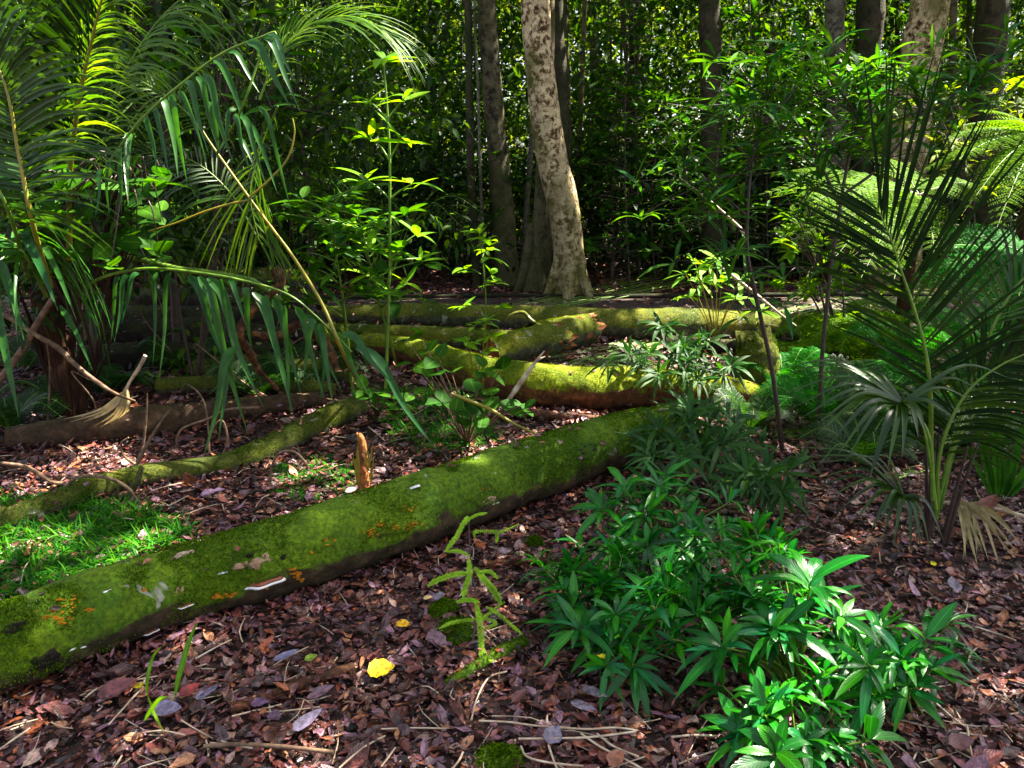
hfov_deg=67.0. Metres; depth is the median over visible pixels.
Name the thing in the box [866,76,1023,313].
sunlit bush
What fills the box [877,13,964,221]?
edge sapling
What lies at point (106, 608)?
mossy log
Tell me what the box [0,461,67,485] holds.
arching vine
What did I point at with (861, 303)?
fern
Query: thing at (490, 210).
slender tree
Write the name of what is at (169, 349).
dead twig
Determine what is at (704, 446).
young shrub
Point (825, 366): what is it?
fern
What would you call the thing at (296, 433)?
curved log
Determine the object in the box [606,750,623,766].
fallen leaf
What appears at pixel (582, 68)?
slender tree
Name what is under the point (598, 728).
dry stalk
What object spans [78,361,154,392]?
fern
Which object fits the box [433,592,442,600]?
fallen leaf
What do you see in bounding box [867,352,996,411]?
fern
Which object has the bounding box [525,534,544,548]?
moss cushion
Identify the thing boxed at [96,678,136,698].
fallen leaf
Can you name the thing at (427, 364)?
round leaved plant
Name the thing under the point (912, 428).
fern
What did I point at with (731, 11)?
edge sapling
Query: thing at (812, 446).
branch
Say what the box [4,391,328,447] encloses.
fallen log
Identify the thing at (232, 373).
dead twig
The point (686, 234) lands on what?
edge sapling
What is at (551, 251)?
slender tree
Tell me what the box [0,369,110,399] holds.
fern
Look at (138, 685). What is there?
fallen leaf
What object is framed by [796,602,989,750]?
glossy shrub
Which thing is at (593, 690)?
fallen leaf
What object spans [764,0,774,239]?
forest tree
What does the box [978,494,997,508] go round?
fallen leaf
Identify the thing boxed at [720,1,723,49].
slender tree
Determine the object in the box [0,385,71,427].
fern
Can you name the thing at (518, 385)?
split stick
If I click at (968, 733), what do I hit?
fallen twigs
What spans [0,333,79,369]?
fern
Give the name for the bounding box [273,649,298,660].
fallen leaf
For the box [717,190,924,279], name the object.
understory palm
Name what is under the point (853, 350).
fern
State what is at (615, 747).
dry stalk
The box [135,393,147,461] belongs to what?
dead twig
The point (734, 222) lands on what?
sunlit branch
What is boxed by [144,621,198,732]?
grass tuft
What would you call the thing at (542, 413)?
rotten branch
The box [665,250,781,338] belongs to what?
yellow lit seedling
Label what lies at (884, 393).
hand palm
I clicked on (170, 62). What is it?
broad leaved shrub
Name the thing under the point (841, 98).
edge sapling
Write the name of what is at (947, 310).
fern
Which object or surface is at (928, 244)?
edge sapling
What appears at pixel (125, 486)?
arching vine
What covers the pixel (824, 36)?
slender tree
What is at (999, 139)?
tree fern
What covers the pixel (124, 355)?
fallen log
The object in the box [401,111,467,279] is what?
edge sapling
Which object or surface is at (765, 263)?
slender tree
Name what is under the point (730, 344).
mossy log
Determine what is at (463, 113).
edge sapling
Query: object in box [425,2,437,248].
forest tree
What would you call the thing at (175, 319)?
understory tree
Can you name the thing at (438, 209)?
understory palm
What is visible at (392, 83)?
slender tree
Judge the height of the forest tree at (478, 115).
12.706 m
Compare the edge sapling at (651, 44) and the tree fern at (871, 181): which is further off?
the edge sapling at (651, 44)
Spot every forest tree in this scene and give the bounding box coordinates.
[141,2,153,250]
[319,0,330,248]
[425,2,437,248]
[464,0,481,288]
[473,0,486,288]
[477,0,518,287]
[554,0,570,168]
[589,0,603,247]
[629,2,643,249]
[699,0,726,282]
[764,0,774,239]
[825,0,849,286]
[849,0,885,284]
[868,0,950,287]
[942,0,957,280]
[969,0,1010,284]
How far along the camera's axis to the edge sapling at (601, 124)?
11.12 m
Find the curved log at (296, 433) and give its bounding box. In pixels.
[0,396,371,528]
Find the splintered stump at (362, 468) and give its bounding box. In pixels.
[352,433,373,490]
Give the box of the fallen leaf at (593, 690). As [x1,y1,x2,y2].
[582,686,606,696]
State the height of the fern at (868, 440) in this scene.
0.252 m
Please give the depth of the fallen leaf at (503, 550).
3.12 m
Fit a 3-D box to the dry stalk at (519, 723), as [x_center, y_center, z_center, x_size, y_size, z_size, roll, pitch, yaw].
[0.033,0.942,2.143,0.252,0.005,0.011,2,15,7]
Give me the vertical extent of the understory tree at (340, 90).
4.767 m
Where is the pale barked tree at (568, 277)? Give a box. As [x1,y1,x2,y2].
[521,0,594,299]
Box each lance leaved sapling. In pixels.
[611,23,901,450]
[699,13,1023,440]
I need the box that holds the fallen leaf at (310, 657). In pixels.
[304,653,316,660]
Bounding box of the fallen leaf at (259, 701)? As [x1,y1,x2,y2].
[251,697,267,706]
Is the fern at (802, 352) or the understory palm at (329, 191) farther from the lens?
the understory palm at (329, 191)
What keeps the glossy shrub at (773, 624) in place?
on the ground at (568, 707)
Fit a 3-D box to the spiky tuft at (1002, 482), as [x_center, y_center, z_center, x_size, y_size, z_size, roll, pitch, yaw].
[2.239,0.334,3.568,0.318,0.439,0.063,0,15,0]
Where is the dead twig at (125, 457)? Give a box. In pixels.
[120,437,135,465]
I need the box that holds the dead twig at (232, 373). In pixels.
[194,343,266,395]
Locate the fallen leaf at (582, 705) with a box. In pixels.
[571,699,597,710]
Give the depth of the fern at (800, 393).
4.80 m
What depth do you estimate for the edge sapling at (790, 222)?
11.72 m
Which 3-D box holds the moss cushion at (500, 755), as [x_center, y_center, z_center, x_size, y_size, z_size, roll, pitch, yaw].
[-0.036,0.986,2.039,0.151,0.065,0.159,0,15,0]
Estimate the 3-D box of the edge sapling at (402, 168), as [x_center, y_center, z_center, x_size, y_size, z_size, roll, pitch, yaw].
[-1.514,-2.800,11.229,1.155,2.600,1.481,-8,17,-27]
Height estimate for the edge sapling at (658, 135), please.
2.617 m
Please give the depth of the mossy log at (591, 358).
7.06 m
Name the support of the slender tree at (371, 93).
on the ground at (568, 707)
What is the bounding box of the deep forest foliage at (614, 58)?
[5,0,1023,237]
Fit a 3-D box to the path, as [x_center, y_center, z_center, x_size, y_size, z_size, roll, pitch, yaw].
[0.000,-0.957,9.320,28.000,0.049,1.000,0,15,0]
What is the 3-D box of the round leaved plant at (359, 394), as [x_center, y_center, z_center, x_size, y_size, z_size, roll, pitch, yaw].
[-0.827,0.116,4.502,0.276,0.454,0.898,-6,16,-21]
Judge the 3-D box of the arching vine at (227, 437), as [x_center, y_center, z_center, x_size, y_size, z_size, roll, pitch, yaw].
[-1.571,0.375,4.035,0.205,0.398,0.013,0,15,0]
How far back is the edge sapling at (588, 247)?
10.50 m
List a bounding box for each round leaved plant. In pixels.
[351,373,404,414]
[392,327,536,443]
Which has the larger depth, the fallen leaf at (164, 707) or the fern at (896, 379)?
the fern at (896, 379)
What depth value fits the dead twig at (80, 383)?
4.64 m
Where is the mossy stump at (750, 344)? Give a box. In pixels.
[732,326,780,403]
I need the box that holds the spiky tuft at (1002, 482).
[967,417,1023,497]
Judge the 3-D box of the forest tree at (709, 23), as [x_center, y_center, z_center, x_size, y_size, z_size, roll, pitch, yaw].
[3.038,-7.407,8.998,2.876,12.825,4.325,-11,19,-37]
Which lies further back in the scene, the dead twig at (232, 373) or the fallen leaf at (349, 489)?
the dead twig at (232, 373)
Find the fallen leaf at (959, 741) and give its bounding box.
[948,733,973,749]
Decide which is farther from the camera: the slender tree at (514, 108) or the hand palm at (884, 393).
the slender tree at (514, 108)
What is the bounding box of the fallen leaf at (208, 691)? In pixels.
[195,684,218,698]
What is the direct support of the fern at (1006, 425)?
on the ground at (568, 707)
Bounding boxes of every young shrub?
[583,310,755,403]
[610,378,767,489]
[707,425,821,524]
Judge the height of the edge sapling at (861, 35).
3.412 m
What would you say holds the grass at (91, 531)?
on the ground at (568, 707)
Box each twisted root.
[236,266,285,390]
[251,321,340,371]
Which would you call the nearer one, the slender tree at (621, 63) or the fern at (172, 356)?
the fern at (172, 356)
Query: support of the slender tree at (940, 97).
on the ground at (568, 707)
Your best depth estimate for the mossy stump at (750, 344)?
5.31 m
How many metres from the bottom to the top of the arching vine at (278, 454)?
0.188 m
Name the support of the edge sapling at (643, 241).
on the ground at (568, 707)
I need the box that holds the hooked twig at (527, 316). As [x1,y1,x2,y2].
[505,311,534,321]
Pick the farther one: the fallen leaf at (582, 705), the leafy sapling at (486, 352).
the leafy sapling at (486, 352)
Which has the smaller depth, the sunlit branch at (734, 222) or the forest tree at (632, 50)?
the sunlit branch at (734, 222)
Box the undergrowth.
[0,125,1023,288]
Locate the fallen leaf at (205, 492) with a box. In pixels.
[200,487,224,495]
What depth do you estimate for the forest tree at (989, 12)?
10.12 m
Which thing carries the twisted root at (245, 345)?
on the ground at (568, 707)
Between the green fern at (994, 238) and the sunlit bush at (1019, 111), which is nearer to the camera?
the green fern at (994, 238)
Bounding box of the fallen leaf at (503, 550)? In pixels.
[493,547,510,555]
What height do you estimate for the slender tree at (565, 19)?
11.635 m
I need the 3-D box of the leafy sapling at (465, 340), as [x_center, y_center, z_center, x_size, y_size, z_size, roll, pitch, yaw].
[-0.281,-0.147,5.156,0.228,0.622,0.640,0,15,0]
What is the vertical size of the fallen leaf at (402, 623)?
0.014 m
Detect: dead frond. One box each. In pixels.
[66,355,146,427]
[943,499,1023,565]
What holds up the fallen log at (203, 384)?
on the ground at (568, 707)
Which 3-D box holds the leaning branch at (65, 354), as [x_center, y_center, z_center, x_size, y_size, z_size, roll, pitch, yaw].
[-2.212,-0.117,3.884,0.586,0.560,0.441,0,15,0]
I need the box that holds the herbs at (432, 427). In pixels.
[370,378,505,455]
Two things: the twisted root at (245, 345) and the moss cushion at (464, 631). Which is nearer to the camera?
the moss cushion at (464, 631)
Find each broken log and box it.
[484,321,578,360]
[521,313,606,356]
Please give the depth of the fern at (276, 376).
5.38 m
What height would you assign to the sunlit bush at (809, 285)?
1.501 m
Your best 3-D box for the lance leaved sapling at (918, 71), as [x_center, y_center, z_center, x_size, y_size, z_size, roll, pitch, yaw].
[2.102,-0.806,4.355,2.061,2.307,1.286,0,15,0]
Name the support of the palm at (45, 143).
on the ground at (568, 707)
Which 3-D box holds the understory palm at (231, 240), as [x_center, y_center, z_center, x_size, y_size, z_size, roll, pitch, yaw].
[-4.053,-2.454,10.433,4.422,2.349,4.680,0,15,0]
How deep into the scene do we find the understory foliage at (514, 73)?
12.11 m
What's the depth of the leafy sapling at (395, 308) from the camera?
5.27 m
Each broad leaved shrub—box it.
[0,150,191,395]
[131,0,318,375]
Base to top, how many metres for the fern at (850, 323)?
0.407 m
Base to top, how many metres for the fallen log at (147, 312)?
0.359 m
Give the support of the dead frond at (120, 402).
on the ground at (568, 707)
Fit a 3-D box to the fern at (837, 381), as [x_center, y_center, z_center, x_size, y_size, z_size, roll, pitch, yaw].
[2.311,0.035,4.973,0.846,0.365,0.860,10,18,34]
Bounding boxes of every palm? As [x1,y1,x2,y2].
[0,0,251,419]
[11,185,92,283]
[55,1,435,390]
[75,267,435,453]
[79,117,388,287]
[90,188,302,283]
[177,168,409,268]
[256,175,500,287]
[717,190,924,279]
[777,37,1023,550]
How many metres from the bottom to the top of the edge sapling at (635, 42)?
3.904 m
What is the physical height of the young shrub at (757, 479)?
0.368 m
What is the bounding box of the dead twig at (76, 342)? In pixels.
[75,326,115,356]
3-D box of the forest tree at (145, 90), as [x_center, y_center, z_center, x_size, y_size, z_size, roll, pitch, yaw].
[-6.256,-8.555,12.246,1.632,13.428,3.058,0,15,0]
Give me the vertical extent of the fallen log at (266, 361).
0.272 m
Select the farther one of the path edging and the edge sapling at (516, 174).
the edge sapling at (516, 174)
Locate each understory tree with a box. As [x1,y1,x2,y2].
[0,0,407,377]
[0,117,274,350]
[1,0,436,367]
[2,0,408,342]
[87,0,505,310]
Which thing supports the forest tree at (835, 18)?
on the ground at (568, 707)
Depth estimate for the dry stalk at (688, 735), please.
2.10 m
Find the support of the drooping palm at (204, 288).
on the ground at (568, 707)
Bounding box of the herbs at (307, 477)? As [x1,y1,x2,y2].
[268,451,356,501]
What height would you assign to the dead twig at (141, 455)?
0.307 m
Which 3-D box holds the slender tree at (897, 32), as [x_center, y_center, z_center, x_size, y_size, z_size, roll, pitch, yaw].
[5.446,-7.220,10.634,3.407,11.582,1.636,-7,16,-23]
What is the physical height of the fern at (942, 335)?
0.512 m
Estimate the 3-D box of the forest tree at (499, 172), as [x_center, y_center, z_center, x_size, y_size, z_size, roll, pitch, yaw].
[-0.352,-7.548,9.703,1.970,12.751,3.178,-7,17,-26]
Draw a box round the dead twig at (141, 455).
[136,411,168,464]
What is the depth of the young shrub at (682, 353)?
4.74 m
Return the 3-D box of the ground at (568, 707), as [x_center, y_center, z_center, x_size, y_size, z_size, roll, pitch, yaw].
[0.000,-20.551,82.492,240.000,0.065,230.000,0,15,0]
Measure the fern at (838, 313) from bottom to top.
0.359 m
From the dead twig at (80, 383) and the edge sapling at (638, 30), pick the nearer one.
the dead twig at (80, 383)
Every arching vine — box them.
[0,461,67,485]
[64,474,139,503]
[175,406,259,448]
[207,420,228,453]
[269,450,308,486]
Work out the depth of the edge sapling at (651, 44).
10.65 m
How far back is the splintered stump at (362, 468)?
3.76 m
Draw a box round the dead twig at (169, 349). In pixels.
[123,302,181,363]
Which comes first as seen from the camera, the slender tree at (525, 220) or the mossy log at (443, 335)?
the mossy log at (443, 335)
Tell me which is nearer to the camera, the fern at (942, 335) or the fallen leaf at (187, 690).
the fallen leaf at (187, 690)
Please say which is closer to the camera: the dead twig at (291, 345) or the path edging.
the dead twig at (291, 345)
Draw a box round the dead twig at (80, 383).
[71,371,96,412]
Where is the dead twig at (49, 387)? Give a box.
[46,344,50,419]
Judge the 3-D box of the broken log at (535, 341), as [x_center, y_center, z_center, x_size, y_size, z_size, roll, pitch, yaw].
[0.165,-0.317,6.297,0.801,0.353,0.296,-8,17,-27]
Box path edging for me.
[0,292,1001,299]
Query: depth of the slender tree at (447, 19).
13.31 m
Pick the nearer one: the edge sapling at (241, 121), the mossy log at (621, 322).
the mossy log at (621, 322)
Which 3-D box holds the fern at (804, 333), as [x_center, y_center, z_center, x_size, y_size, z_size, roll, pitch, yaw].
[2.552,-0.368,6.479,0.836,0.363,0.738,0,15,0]
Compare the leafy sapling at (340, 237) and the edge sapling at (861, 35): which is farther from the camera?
the edge sapling at (861, 35)
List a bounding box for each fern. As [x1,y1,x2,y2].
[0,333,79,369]
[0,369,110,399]
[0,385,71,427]
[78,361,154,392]
[134,335,228,370]
[205,359,313,395]
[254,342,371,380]
[427,512,522,661]
[699,382,808,426]
[734,331,845,362]
[740,346,838,392]
[751,371,866,423]
[759,157,978,360]
[767,314,862,354]
[779,353,892,391]
[789,311,931,366]
[792,313,888,355]
[796,354,942,413]
[798,411,923,464]
[801,303,887,325]
[821,385,969,441]
[830,314,979,369]
[831,295,931,329]
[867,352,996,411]
[901,378,1023,453]
[902,300,1014,367]
[907,223,1023,395]
[924,110,1023,368]
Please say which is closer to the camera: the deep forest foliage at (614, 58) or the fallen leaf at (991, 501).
the fallen leaf at (991, 501)
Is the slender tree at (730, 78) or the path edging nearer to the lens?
the path edging
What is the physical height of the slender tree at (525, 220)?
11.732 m
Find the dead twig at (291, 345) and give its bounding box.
[265,337,334,373]
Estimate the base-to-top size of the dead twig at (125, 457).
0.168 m
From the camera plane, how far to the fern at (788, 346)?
6.07 m
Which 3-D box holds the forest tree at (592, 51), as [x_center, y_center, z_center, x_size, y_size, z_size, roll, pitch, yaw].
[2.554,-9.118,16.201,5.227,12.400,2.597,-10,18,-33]
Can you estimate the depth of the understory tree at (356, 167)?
7.04 m
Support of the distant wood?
on the ground at (568, 707)
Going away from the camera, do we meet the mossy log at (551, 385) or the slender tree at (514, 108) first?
the mossy log at (551, 385)
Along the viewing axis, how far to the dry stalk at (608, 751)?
2.05 m
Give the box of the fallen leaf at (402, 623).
[396,619,410,626]
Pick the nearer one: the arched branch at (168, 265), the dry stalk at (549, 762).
the dry stalk at (549, 762)
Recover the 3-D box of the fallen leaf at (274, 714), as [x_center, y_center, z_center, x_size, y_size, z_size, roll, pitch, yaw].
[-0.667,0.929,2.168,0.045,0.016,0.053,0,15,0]
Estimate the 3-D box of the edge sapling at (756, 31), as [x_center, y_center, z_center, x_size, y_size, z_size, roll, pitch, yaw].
[3.543,-3.037,10.642,1.471,3.363,1.330,-6,16,-20]
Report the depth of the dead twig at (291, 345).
5.73 m
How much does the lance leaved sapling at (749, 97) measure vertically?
2.227 m
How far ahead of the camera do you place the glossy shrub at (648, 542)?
2.91 m
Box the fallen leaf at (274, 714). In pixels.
[267,709,280,719]
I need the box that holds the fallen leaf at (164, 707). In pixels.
[151,699,181,715]
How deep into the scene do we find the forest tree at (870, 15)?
10.17 m
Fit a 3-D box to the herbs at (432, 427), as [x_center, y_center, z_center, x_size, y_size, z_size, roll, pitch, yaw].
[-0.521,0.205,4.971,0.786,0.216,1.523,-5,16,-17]
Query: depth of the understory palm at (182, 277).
10.72 m
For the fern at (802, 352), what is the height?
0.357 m
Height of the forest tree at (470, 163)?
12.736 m
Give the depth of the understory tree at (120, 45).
5.29 m
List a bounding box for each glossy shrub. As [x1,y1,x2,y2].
[515,528,677,719]
[569,458,752,578]
[603,506,881,704]
[690,649,907,767]
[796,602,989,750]
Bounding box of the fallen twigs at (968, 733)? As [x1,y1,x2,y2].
[0,299,1023,767]
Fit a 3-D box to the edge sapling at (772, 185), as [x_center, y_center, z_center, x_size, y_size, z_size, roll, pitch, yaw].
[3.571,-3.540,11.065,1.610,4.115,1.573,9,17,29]
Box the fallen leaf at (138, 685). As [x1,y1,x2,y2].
[133,682,142,688]
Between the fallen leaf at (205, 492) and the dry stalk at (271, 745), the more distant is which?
the fallen leaf at (205, 492)
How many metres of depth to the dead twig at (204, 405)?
4.60 m
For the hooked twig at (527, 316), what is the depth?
6.96 m
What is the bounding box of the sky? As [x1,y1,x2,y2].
[174,0,1022,168]
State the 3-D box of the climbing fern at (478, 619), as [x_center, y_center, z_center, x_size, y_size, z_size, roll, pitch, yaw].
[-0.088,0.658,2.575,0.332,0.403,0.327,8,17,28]
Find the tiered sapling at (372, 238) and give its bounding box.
[330,50,443,397]
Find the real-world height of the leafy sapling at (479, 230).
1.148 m
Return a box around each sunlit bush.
[764,180,921,353]
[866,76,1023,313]
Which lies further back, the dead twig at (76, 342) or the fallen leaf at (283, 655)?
the dead twig at (76, 342)
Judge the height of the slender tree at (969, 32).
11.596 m
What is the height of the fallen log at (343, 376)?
0.218 m
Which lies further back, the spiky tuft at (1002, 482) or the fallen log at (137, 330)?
the fallen log at (137, 330)
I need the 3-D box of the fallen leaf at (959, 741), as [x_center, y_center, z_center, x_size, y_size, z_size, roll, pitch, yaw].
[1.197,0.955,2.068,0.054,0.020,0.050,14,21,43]
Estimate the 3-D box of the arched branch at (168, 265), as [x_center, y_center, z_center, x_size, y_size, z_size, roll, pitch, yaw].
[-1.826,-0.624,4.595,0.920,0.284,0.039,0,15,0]
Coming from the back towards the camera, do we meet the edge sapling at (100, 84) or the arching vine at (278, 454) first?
the edge sapling at (100, 84)
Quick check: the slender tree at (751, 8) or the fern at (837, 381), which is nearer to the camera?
the fern at (837, 381)
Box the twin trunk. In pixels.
[513,0,554,292]
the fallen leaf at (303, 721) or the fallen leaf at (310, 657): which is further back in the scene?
the fallen leaf at (310, 657)
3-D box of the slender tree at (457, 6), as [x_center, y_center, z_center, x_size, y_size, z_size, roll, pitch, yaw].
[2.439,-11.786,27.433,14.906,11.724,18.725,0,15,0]
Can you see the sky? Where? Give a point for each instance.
(457, 0)
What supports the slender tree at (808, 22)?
on the ground at (568, 707)
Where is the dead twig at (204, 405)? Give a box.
[180,383,208,434]
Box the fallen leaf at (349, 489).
[346,487,357,492]
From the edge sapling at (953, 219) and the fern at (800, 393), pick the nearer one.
the fern at (800, 393)
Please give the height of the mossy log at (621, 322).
0.333 m
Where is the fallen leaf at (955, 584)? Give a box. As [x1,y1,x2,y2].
[948,576,961,591]
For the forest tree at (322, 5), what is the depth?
15.25 m
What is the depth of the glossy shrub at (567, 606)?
2.42 m
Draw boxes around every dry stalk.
[203,742,333,754]
[452,751,463,767]
[470,670,506,720]
[479,720,567,727]
[518,730,636,739]
[520,745,582,766]
[547,744,557,767]
[560,727,637,731]
[580,733,641,767]
[597,733,638,757]
[671,734,717,737]
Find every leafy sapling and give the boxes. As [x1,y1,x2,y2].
[268,174,401,396]
[300,196,452,368]
[450,223,512,335]
[452,321,483,392]
[472,313,504,398]
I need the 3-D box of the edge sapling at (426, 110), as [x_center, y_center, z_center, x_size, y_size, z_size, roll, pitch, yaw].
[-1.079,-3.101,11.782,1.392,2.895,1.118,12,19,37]
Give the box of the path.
[0,296,1003,312]
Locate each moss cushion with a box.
[427,597,462,620]
[432,614,477,645]
[471,740,525,767]
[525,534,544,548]
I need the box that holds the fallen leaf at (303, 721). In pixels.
[292,708,321,730]
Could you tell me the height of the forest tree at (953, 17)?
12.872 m
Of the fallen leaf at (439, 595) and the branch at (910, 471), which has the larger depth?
the branch at (910, 471)
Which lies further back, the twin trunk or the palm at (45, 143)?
the twin trunk
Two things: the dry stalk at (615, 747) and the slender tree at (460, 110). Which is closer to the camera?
the dry stalk at (615, 747)
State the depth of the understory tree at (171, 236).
4.90 m
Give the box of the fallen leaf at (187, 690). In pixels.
[179,683,199,695]
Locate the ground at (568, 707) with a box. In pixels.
[0,183,1023,767]
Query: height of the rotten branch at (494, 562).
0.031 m
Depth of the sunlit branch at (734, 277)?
5.02 m
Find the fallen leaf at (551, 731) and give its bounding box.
[544,724,561,743]
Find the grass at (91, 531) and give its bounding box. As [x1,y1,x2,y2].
[0,486,207,600]
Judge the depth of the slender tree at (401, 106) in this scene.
14.01 m
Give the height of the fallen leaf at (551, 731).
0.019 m
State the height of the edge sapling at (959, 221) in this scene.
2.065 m
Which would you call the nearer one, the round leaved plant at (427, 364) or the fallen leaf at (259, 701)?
the fallen leaf at (259, 701)
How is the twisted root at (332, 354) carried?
on the ground at (568, 707)
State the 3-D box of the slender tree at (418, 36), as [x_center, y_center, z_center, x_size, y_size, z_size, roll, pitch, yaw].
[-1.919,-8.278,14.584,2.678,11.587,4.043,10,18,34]
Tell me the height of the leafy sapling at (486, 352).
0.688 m
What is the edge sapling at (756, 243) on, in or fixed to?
on the ground at (568, 707)
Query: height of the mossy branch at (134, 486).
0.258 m
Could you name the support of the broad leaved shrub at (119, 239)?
on the ground at (568, 707)
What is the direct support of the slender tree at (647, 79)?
on the ground at (568, 707)
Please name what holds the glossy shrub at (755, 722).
on the ground at (568, 707)
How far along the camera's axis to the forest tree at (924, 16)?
9.96 m
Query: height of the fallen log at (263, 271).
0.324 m
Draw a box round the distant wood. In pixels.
[1,0,1023,214]
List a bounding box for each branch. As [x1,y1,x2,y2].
[0,295,57,385]
[2,311,135,401]
[124,255,283,301]
[125,466,143,501]
[229,662,356,713]
[444,635,529,684]
[479,556,574,566]
[490,409,600,421]
[680,178,744,234]
[720,265,796,325]
[758,402,968,440]
[795,408,975,447]
[864,443,1012,486]
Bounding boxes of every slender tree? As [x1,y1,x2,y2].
[362,0,385,259]
[388,5,396,213]
[400,0,402,256]
[414,0,696,226]
[414,1,444,252]
[422,0,449,259]
[457,0,462,248]
[488,167,492,253]
[510,0,518,234]
[519,120,533,266]
[551,238,552,264]
[563,0,573,177]
[575,0,586,206]
[607,0,623,255]
[615,12,622,259]
[621,0,640,274]
[639,11,652,205]
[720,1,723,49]
[727,0,732,249]
[745,0,973,149]
[748,0,766,269]
[750,4,763,262]
[805,2,823,137]
[895,0,899,74]
[934,55,942,263]
[966,0,972,162]
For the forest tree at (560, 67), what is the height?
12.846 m
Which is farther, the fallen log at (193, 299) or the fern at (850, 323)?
the fallen log at (193, 299)
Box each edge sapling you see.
[72,9,186,239]
[163,52,225,263]
[199,10,292,261]
[267,207,313,264]
[311,30,418,271]
[373,101,453,279]
[394,77,478,273]
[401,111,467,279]
[415,59,486,273]
[470,150,534,251]
[569,0,675,277]
[579,102,653,275]
[581,84,687,283]
[584,24,685,264]
[585,0,692,276]
[593,197,661,280]
[610,93,701,280]
[652,136,712,279]
[680,0,804,279]
[719,26,828,280]
[724,0,819,271]
[726,138,810,277]
[757,31,871,280]
[765,192,815,267]
[770,53,856,249]
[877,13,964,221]
[922,179,942,254]
[927,136,1015,243]
[928,172,965,271]
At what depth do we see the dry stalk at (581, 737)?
2.09 m
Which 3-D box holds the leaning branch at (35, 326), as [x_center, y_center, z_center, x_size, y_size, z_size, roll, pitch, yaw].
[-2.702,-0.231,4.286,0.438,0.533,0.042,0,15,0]
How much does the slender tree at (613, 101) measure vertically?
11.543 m
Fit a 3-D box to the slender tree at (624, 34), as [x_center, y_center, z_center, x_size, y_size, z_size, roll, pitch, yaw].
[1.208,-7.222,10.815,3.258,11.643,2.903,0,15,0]
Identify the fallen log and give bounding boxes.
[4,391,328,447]
[23,305,337,341]
[66,316,304,356]
[74,341,273,369]
[116,286,331,310]
[155,374,336,395]
[192,354,357,386]
[204,265,320,289]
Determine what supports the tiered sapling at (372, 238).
on the ground at (568, 707)
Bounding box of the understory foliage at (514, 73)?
[0,0,1023,240]
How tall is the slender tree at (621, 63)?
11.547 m
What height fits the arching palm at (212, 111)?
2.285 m
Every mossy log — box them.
[0,404,701,694]
[297,322,511,350]
[304,217,1015,355]
[316,330,765,409]
[322,302,882,339]
[523,281,998,362]
[557,266,959,366]
[665,335,836,356]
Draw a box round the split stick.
[507,351,544,398]
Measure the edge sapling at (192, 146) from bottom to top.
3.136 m
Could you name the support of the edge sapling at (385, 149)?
on the ground at (568, 707)
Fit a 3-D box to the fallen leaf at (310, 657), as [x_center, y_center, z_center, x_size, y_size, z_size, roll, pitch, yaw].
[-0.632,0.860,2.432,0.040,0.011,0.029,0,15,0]
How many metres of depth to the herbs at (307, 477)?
3.97 m
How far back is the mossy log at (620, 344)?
7.04 m

